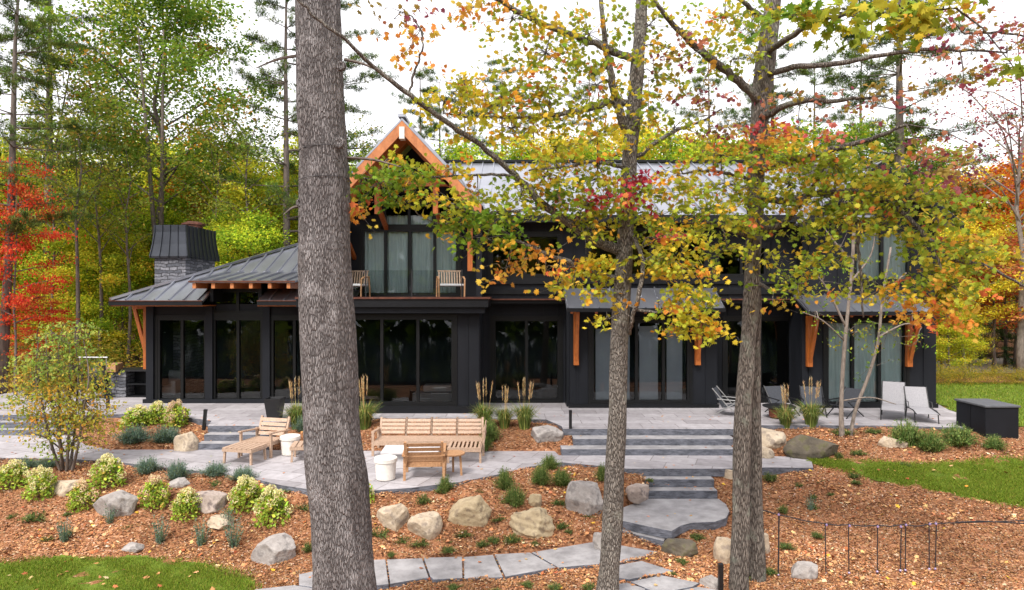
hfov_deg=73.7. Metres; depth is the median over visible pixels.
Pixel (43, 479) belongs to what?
hydrangea
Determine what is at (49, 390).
multi stemmed tree
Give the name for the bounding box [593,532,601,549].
boulder
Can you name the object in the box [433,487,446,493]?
ground cover plant
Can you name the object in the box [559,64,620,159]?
white pine
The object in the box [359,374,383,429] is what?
plume grass
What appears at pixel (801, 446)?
boulder
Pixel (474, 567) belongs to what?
paving slab
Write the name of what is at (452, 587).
ground cover plant
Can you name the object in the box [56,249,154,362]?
maple tree
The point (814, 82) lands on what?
white pine
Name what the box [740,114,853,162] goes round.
maple tree
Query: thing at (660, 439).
stone step
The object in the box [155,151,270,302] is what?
maple tree
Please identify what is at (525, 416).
plume grass
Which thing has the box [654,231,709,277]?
window
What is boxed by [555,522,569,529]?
ground cover plant
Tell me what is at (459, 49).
sky
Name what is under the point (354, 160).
maple tree
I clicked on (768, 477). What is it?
ground cover plant
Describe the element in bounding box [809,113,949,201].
maple tree
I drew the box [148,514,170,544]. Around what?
lavender sprig
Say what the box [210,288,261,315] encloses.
window
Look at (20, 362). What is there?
hedge shrub
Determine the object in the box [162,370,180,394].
armchair
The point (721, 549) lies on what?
boulder
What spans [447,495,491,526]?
boulder
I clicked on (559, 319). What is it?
window
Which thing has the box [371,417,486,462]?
bench sofa
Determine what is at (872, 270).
window
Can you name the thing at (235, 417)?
patio
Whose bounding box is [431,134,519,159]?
maple tree
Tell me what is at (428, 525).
boulder
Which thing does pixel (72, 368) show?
hedge shrub
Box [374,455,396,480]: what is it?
drum stool
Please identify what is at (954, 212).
maple tree
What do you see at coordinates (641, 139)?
birch tree
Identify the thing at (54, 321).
red maple
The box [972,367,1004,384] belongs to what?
hedge shrub
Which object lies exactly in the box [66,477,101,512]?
hydrangea
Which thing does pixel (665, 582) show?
paving slab
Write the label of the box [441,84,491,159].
white pine
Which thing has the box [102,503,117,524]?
lavender sprig
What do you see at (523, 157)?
maple tree
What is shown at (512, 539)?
ground cover plant
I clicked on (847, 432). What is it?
ground cover plant
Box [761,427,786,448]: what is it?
boulder
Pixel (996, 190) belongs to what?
orange maple
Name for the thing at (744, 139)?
birch tree
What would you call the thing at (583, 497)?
boulder
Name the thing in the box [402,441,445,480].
lounge chair
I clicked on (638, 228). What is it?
window
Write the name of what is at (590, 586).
ground cover plant
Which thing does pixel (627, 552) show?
paving slab
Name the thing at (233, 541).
lavender sprig
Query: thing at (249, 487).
hydrangea
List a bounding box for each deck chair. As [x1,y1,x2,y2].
[712,386,734,414]
[763,385,799,415]
[799,385,827,417]
[827,386,865,418]
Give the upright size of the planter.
0.560 m
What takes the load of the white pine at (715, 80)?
on the ground at (812, 485)
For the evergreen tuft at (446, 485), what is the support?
on the ground at (812, 485)
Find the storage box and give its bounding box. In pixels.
[954,399,1020,438]
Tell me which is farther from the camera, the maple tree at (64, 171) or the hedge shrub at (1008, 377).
the maple tree at (64, 171)
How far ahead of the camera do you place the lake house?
20.60 m
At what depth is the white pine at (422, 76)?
39.95 m
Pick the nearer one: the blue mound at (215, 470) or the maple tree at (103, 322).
the blue mound at (215, 470)
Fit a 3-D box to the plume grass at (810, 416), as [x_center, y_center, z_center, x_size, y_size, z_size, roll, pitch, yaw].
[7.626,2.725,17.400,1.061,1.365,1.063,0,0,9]
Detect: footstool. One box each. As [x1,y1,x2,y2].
[222,442,266,464]
[290,441,302,461]
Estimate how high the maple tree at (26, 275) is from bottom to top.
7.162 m
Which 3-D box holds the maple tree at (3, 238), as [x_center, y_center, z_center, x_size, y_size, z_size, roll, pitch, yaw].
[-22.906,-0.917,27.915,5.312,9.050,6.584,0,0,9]
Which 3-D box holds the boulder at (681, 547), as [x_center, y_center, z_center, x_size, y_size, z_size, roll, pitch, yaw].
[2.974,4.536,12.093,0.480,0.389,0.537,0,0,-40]
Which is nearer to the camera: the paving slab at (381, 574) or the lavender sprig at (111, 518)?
the paving slab at (381, 574)
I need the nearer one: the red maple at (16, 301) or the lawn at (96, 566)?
the lawn at (96, 566)
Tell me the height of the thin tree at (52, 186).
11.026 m
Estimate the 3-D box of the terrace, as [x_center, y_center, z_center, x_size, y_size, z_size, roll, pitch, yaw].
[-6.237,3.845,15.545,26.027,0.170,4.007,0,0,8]
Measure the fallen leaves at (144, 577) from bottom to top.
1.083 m
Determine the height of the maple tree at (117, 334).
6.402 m
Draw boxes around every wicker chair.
[352,270,370,296]
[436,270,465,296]
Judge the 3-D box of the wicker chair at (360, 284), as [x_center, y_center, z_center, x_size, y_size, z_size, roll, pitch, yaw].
[-4.575,-0.334,19.729,0.788,0.772,0.708,0,0,10]
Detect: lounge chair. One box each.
[238,415,290,457]
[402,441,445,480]
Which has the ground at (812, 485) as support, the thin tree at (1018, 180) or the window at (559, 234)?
the thin tree at (1018, 180)
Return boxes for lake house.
[108,114,963,412]
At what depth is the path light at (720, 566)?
10.69 m
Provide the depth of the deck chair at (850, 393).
18.77 m
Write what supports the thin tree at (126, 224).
on the ground at (812, 485)
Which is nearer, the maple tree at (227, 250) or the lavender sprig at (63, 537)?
the lavender sprig at (63, 537)
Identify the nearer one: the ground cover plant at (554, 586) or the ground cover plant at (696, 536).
the ground cover plant at (554, 586)
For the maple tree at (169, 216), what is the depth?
30.27 m
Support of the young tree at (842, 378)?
on the ground at (812, 485)
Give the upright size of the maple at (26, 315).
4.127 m
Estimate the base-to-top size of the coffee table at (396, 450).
0.380 m
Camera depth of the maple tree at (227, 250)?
27.54 m
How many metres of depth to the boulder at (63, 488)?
13.65 m
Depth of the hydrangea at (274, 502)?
12.73 m
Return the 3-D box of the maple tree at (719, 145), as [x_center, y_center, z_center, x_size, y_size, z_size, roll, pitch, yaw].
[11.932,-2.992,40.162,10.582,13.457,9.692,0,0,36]
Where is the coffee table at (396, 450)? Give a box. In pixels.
[380,445,438,468]
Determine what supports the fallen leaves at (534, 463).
on the ground at (812, 485)
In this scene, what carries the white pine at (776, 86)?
on the ground at (812, 485)
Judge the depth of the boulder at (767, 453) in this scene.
15.71 m
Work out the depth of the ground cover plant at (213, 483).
13.96 m
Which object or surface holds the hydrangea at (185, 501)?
on the ground at (812, 485)
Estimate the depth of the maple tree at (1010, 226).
35.72 m
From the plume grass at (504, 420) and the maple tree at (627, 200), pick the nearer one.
the maple tree at (627, 200)
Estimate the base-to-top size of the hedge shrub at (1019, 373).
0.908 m
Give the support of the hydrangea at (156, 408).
on the ground at (812, 485)
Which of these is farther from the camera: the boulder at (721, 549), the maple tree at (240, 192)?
the maple tree at (240, 192)
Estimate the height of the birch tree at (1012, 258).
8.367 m
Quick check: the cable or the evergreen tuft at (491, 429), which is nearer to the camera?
the cable
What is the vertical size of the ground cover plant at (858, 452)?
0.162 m
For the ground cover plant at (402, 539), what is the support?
on the ground at (812, 485)
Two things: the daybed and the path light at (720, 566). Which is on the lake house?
the daybed
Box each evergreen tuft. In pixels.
[435,474,456,492]
[477,432,493,451]
[484,416,503,441]
[489,466,516,490]
[498,483,526,507]
[528,461,555,485]
[541,453,562,469]
[550,468,574,486]
[593,462,604,480]
[885,418,930,446]
[914,427,953,452]
[932,421,985,447]
[980,433,1012,450]
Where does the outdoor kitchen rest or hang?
on the patio
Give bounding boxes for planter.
[264,397,285,417]
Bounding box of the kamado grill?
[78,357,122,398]
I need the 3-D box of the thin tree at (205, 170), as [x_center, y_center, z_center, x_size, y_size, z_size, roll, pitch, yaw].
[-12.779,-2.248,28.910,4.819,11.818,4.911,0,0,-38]
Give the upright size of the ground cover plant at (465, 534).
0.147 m
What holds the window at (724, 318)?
in the lake house
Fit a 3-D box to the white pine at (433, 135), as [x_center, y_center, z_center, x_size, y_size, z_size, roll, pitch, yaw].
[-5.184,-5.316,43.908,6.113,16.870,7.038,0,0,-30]
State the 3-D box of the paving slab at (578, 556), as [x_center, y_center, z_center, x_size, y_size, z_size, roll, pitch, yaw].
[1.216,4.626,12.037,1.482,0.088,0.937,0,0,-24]
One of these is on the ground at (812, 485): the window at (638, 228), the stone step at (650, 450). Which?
the stone step at (650, 450)
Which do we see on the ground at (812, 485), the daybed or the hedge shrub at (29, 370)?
the hedge shrub at (29, 370)
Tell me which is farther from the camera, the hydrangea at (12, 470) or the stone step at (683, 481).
the stone step at (683, 481)
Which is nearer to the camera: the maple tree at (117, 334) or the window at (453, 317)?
the window at (453, 317)
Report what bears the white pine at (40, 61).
on the ground at (812, 485)
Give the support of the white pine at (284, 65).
on the ground at (812, 485)
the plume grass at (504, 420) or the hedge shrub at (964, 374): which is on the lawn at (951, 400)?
the hedge shrub at (964, 374)
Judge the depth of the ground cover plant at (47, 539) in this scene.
12.39 m
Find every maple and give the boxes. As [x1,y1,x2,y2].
[0,157,92,394]
[0,282,58,374]
[0,284,88,389]
[8,0,295,284]
[926,150,1023,368]
[937,212,1023,373]
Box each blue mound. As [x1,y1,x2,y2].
[14,456,38,468]
[29,457,58,468]
[107,422,156,444]
[131,455,168,474]
[139,424,180,443]
[162,458,195,480]
[193,460,231,476]
[224,465,261,480]
[292,416,302,432]
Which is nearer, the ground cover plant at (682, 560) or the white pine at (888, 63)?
the ground cover plant at (682, 560)
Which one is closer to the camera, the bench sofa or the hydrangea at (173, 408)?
the bench sofa
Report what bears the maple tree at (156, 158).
on the ground at (812, 485)
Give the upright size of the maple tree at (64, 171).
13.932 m
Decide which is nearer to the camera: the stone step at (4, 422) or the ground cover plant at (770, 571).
the ground cover plant at (770, 571)
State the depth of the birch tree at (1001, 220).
35.21 m
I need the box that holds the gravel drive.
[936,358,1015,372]
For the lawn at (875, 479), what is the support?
on the ground at (812, 485)
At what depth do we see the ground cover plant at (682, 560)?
11.71 m
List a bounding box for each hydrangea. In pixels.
[0,459,32,489]
[20,465,58,500]
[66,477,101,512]
[86,452,126,488]
[119,404,156,427]
[137,474,171,511]
[144,400,169,424]
[161,399,190,427]
[168,486,201,523]
[226,474,265,513]
[249,484,293,528]
[369,483,374,502]
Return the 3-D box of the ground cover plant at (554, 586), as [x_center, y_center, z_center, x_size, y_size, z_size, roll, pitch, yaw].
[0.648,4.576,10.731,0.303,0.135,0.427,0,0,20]
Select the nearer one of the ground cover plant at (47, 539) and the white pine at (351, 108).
the ground cover plant at (47, 539)
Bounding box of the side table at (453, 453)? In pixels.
[445,450,464,475]
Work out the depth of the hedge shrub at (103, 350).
24.98 m
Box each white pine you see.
[0,0,133,393]
[0,0,186,353]
[200,0,359,245]
[252,0,398,213]
[389,64,456,159]
[416,82,459,155]
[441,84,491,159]
[460,51,533,159]
[507,90,550,154]
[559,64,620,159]
[626,76,678,132]
[670,51,748,158]
[704,21,833,149]
[733,82,787,141]
[785,55,850,161]
[788,0,1023,219]
[816,39,940,188]
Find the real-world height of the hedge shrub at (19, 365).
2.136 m
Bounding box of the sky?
[0,0,1023,231]
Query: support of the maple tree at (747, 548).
on the ground at (812, 485)
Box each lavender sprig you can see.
[53,516,73,542]
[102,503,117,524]
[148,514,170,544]
[191,517,210,546]
[218,503,234,520]
[222,515,248,547]
[803,494,815,509]
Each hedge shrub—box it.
[0,348,102,389]
[1,345,71,389]
[8,332,59,384]
[9,327,142,388]
[21,343,125,385]
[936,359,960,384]
[938,362,991,384]
[941,366,971,382]
[964,371,985,381]
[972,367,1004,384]
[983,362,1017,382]
[999,372,1020,383]
[1003,364,1023,383]
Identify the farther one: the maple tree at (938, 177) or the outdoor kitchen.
the maple tree at (938, 177)
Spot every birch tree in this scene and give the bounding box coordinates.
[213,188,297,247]
[500,124,609,159]
[571,113,671,159]
[639,127,735,159]
[722,126,812,157]
[936,214,1023,378]
[936,257,985,374]
[958,161,1022,333]
[976,205,1023,358]
[1003,213,1023,302]
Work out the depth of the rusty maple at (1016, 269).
28.68 m
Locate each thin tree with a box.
[0,15,127,346]
[0,114,113,376]
[1,49,153,381]
[17,39,170,356]
[24,95,157,361]
[59,122,180,366]
[150,107,274,228]
[175,83,298,301]
[346,114,386,170]
[898,0,1023,380]
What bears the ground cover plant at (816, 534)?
on the ground at (812, 485)
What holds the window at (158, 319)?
in the lake house
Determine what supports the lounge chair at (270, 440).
on the terrace
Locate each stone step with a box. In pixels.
[0,420,77,427]
[0,428,71,434]
[198,441,268,449]
[204,432,275,440]
[560,445,732,454]
[572,435,732,445]
[622,529,665,546]
[623,499,729,538]
[643,476,713,486]
[648,487,716,498]
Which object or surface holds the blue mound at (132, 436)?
on the ground at (812, 485)
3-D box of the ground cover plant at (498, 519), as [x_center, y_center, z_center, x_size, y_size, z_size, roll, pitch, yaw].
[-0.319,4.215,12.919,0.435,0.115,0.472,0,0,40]
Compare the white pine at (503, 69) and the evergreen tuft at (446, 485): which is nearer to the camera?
the evergreen tuft at (446, 485)
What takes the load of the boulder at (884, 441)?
on the ground at (812, 485)
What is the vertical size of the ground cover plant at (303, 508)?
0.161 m
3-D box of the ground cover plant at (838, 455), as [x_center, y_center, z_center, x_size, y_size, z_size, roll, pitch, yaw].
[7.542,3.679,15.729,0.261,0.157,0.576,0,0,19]
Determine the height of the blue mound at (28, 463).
0.314 m
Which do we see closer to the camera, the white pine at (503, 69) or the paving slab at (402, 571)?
the paving slab at (402, 571)
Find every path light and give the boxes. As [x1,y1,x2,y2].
[202,409,207,429]
[569,410,571,428]
[717,563,723,589]
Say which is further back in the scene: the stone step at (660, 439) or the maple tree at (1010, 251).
the maple tree at (1010, 251)
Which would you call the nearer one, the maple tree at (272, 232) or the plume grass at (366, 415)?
the plume grass at (366, 415)
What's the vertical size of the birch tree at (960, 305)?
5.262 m
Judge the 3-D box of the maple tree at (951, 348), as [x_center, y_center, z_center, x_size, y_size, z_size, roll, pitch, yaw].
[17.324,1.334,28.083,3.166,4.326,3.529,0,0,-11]
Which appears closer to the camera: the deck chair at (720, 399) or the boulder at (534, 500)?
the boulder at (534, 500)
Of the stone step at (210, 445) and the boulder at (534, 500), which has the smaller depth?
the boulder at (534, 500)
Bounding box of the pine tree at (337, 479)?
[256,0,400,589]
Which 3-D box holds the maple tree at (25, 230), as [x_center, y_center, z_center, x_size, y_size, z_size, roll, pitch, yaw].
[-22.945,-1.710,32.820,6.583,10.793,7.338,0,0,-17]
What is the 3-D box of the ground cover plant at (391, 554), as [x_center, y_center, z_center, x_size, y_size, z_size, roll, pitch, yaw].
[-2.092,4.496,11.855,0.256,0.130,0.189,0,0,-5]
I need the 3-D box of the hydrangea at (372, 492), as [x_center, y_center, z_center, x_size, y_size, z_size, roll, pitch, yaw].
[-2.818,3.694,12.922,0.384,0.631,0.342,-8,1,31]
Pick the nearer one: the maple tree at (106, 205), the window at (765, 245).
the window at (765, 245)
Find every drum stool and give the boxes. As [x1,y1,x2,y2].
[280,433,300,455]
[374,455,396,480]
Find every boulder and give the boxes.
[49,480,77,496]
[93,490,138,516]
[121,542,144,552]
[169,477,190,487]
[173,431,198,451]
[194,490,227,513]
[207,514,234,529]
[251,533,295,565]
[376,503,408,531]
[407,511,442,540]
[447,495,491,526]
[509,507,554,538]
[528,494,541,506]
[531,425,563,442]
[565,480,602,515]
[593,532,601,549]
[626,483,648,503]
[661,538,697,556]
[699,574,717,589]
[713,537,730,563]
[723,469,732,478]
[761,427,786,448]
[762,446,774,458]
[764,533,769,553]
[783,434,838,459]
[791,561,817,579]
[877,436,907,447]
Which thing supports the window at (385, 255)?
in the lake house
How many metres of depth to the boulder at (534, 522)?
12.63 m
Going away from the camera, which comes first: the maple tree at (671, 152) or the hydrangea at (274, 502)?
the hydrangea at (274, 502)
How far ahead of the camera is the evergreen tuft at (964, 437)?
15.89 m
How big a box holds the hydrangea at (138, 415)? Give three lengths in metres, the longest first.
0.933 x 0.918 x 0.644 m
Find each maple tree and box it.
[0,132,72,327]
[0,152,84,349]
[0,159,59,331]
[0,168,144,342]
[0,182,37,308]
[0,220,117,353]
[3,136,99,255]
[23,215,142,356]
[27,153,157,359]
[52,228,154,364]
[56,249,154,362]
[60,163,184,366]
[63,139,185,343]
[104,188,214,327]
[114,164,234,271]
[115,131,212,285]
[130,138,202,245]
[153,135,297,250]
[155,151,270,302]
[185,153,298,302]
[189,207,262,302]
[200,131,298,191]
[205,215,263,302]
[212,205,297,302]
[245,133,298,253]
[250,157,298,249]
[297,0,742,589]
[348,148,370,167]
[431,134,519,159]
[484,136,565,159]
[554,136,650,159]
[613,123,738,159]
[643,0,1023,589]
[691,132,771,159]
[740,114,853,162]
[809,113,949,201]
[830,113,999,285]
[927,180,991,318]
[936,279,984,363]
[936,300,997,381]
[943,319,999,375]
[956,269,1013,338]
[959,196,1015,348]
[984,177,1023,318]
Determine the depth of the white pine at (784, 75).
39.61 m
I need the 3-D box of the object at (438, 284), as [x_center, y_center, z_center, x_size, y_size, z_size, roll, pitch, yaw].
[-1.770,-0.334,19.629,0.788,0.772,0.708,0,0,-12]
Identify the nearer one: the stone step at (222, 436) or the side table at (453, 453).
the side table at (453, 453)
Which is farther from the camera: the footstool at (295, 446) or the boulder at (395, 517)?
the footstool at (295, 446)
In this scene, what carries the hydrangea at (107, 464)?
on the ground at (812, 485)
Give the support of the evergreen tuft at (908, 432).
on the ground at (812, 485)
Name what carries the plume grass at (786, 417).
on the ground at (812, 485)
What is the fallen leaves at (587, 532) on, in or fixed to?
on the ground at (812, 485)
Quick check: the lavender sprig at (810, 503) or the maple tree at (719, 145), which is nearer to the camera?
the lavender sprig at (810, 503)
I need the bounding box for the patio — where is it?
[0,386,963,434]
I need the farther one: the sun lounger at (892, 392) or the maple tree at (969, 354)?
the maple tree at (969, 354)
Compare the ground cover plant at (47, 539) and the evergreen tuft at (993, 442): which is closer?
the ground cover plant at (47, 539)
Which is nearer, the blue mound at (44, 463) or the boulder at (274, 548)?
the boulder at (274, 548)
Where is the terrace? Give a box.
[0,435,812,495]
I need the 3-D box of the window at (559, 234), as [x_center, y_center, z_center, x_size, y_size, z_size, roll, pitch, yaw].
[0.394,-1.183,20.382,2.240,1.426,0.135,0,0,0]
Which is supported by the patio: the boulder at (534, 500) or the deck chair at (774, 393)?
the deck chair at (774, 393)
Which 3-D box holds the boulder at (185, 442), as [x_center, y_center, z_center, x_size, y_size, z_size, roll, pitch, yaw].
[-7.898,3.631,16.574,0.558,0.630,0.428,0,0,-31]
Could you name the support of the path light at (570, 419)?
on the patio
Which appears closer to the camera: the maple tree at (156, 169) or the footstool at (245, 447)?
the footstool at (245, 447)
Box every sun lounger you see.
[880,381,905,421]
[903,386,939,423]
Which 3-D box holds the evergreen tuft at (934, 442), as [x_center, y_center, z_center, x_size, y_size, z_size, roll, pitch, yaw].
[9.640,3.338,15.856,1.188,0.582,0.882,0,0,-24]
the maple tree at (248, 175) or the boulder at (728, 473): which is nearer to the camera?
the boulder at (728, 473)
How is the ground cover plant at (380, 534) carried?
on the ground at (812, 485)
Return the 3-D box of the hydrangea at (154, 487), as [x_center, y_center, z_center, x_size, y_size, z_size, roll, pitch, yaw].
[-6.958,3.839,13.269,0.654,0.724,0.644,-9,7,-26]
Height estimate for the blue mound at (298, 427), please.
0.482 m
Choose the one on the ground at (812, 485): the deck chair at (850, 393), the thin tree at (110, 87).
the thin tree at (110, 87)
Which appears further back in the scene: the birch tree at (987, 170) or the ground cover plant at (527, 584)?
the birch tree at (987, 170)
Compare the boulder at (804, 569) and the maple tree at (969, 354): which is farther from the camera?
the maple tree at (969, 354)
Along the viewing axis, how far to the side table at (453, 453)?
14.22 m
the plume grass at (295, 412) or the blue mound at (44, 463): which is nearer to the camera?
the blue mound at (44, 463)
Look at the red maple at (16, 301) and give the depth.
22.62 m
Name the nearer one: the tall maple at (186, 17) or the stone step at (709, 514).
the stone step at (709, 514)
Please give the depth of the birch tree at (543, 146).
40.12 m
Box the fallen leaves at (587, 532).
[0,422,1023,589]
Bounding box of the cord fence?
[763,510,1023,575]
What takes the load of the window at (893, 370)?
in the lake house
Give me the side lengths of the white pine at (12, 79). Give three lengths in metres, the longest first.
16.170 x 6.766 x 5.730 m
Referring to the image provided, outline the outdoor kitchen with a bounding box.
[106,367,145,396]
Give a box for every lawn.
[0,554,254,589]
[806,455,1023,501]
[936,382,1023,425]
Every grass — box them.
[277,378,302,429]
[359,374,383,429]
[467,378,500,424]
[490,384,519,428]
[508,377,540,429]
[769,385,802,428]
[792,377,828,428]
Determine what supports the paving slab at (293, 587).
on the ground at (812, 485)
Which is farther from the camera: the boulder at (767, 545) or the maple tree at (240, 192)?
the maple tree at (240, 192)
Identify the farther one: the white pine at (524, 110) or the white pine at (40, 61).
the white pine at (524, 110)
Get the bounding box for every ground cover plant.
[5,513,18,519]
[18,510,47,522]
[37,534,55,542]
[209,480,221,485]
[293,501,308,510]
[302,542,311,552]
[372,527,389,538]
[386,550,396,557]
[392,536,412,544]
[406,537,429,546]
[414,494,431,504]
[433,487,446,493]
[439,545,454,553]
[445,582,462,589]
[454,530,472,537]
[475,540,489,547]
[486,536,498,543]
[490,514,506,522]
[502,532,524,544]
[519,580,533,587]
[546,581,561,589]
[551,499,565,505]
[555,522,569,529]
[580,580,595,589]
[674,558,688,565]
[689,532,706,540]
[762,471,778,481]
[766,566,776,576]
[776,541,795,549]
[778,505,787,514]
[811,531,824,538]
[830,427,857,434]
[834,452,843,457]
[845,472,860,478]
[848,449,868,455]
[850,479,861,484]
[863,428,883,433]
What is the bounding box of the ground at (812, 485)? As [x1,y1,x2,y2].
[0,299,1023,589]
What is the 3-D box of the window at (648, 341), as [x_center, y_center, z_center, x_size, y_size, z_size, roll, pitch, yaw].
[3.762,1.950,20.070,3.055,2.580,0.210,0,0,0]
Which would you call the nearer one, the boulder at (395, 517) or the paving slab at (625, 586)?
the paving slab at (625, 586)
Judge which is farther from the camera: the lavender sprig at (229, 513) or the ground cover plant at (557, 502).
the ground cover plant at (557, 502)
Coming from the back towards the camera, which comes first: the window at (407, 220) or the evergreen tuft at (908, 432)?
the window at (407, 220)
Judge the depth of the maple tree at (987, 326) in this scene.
39.62 m
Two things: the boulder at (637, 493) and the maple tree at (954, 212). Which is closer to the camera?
the boulder at (637, 493)
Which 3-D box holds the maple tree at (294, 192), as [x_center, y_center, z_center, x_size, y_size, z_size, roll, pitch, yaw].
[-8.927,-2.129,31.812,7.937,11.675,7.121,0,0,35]
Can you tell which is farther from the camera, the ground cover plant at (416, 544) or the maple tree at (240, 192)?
the maple tree at (240, 192)
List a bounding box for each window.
[154,315,204,398]
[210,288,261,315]
[213,316,261,398]
[270,315,301,398]
[355,314,456,405]
[359,226,460,296]
[381,201,436,229]
[488,231,562,277]
[490,316,562,402]
[586,225,654,277]
[588,318,692,403]
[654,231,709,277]
[714,242,769,277]
[722,316,789,402]
[823,318,909,403]
[851,227,912,283]
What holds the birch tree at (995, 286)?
on the ground at (812, 485)
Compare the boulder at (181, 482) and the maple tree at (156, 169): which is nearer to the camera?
the boulder at (181, 482)
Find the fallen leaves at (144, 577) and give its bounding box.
[8,459,1021,589]
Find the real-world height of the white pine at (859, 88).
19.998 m
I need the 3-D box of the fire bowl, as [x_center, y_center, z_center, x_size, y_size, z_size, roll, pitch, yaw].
[7.173,3.132,18.333,0.860,0.335,0.860,0,0,0]
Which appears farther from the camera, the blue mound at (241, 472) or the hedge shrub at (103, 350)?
the hedge shrub at (103, 350)
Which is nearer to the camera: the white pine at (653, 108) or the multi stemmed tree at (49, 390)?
the multi stemmed tree at (49, 390)
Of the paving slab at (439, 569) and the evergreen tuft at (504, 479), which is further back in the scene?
the evergreen tuft at (504, 479)
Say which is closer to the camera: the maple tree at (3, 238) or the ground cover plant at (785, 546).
the ground cover plant at (785, 546)
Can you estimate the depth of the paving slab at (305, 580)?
10.99 m
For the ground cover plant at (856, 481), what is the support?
on the ground at (812, 485)
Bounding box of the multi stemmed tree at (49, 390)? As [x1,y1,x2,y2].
[0,318,126,470]
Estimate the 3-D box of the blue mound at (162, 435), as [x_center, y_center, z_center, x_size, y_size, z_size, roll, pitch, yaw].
[-8.610,3.437,16.939,1.280,0.517,1.006,0,0,37]
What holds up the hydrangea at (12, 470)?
on the ground at (812, 485)
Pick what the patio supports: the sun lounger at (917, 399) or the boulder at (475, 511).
the sun lounger at (917, 399)
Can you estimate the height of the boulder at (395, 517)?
0.572 m
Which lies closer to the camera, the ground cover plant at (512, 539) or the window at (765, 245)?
the ground cover plant at (512, 539)
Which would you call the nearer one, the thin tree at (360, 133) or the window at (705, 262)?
the window at (705, 262)
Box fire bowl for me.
[762,403,795,418]
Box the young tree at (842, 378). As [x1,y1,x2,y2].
[791,170,936,436]
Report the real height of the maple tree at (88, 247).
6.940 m
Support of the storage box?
on the ground at (812, 485)
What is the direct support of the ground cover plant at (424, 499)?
on the ground at (812, 485)
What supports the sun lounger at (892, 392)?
on the patio
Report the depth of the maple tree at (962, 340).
26.26 m
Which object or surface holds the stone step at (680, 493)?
on the ground at (812, 485)
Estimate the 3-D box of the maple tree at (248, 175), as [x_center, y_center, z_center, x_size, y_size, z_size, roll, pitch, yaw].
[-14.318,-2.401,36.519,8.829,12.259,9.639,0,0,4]
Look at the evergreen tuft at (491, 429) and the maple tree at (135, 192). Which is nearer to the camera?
the evergreen tuft at (491, 429)
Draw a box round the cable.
[297,144,350,183]
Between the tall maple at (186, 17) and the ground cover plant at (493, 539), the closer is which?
the ground cover plant at (493, 539)
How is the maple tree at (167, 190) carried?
on the ground at (812, 485)
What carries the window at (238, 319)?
in the lake house
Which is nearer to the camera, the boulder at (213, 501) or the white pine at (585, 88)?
the boulder at (213, 501)
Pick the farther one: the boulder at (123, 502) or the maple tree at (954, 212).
the maple tree at (954, 212)
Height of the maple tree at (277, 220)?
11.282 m
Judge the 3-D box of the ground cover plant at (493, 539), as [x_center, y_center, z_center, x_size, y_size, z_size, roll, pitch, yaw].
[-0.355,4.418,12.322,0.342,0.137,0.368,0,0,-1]
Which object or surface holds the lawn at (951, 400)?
on the ground at (812, 485)
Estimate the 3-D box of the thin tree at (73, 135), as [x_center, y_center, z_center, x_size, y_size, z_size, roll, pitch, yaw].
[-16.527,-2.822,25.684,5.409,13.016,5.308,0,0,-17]
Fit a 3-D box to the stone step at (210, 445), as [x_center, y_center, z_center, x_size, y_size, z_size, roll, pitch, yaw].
[-6.785,3.770,16.749,1.784,0.320,0.298,0,0,0]
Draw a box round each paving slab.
[255,585,311,589]
[299,572,312,587]
[374,559,388,589]
[387,558,428,587]
[424,557,462,582]
[464,555,502,580]
[495,552,555,579]
[532,542,599,570]
[619,561,671,581]
[619,583,644,589]
[620,545,656,563]
[631,575,698,589]
[685,587,714,589]
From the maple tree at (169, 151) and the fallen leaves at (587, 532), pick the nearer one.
the fallen leaves at (587, 532)
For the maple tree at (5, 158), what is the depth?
30.62 m
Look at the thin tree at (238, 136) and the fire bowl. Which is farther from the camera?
the thin tree at (238, 136)
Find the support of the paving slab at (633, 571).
on the ground at (812, 485)
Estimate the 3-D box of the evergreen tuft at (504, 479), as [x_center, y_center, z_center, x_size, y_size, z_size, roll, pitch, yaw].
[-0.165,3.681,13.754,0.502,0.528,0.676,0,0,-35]
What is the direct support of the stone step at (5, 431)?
on the ground at (812, 485)
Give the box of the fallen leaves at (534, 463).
[6,413,933,589]
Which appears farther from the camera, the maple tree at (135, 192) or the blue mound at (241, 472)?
the maple tree at (135, 192)
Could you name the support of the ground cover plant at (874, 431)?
on the ground at (812, 485)

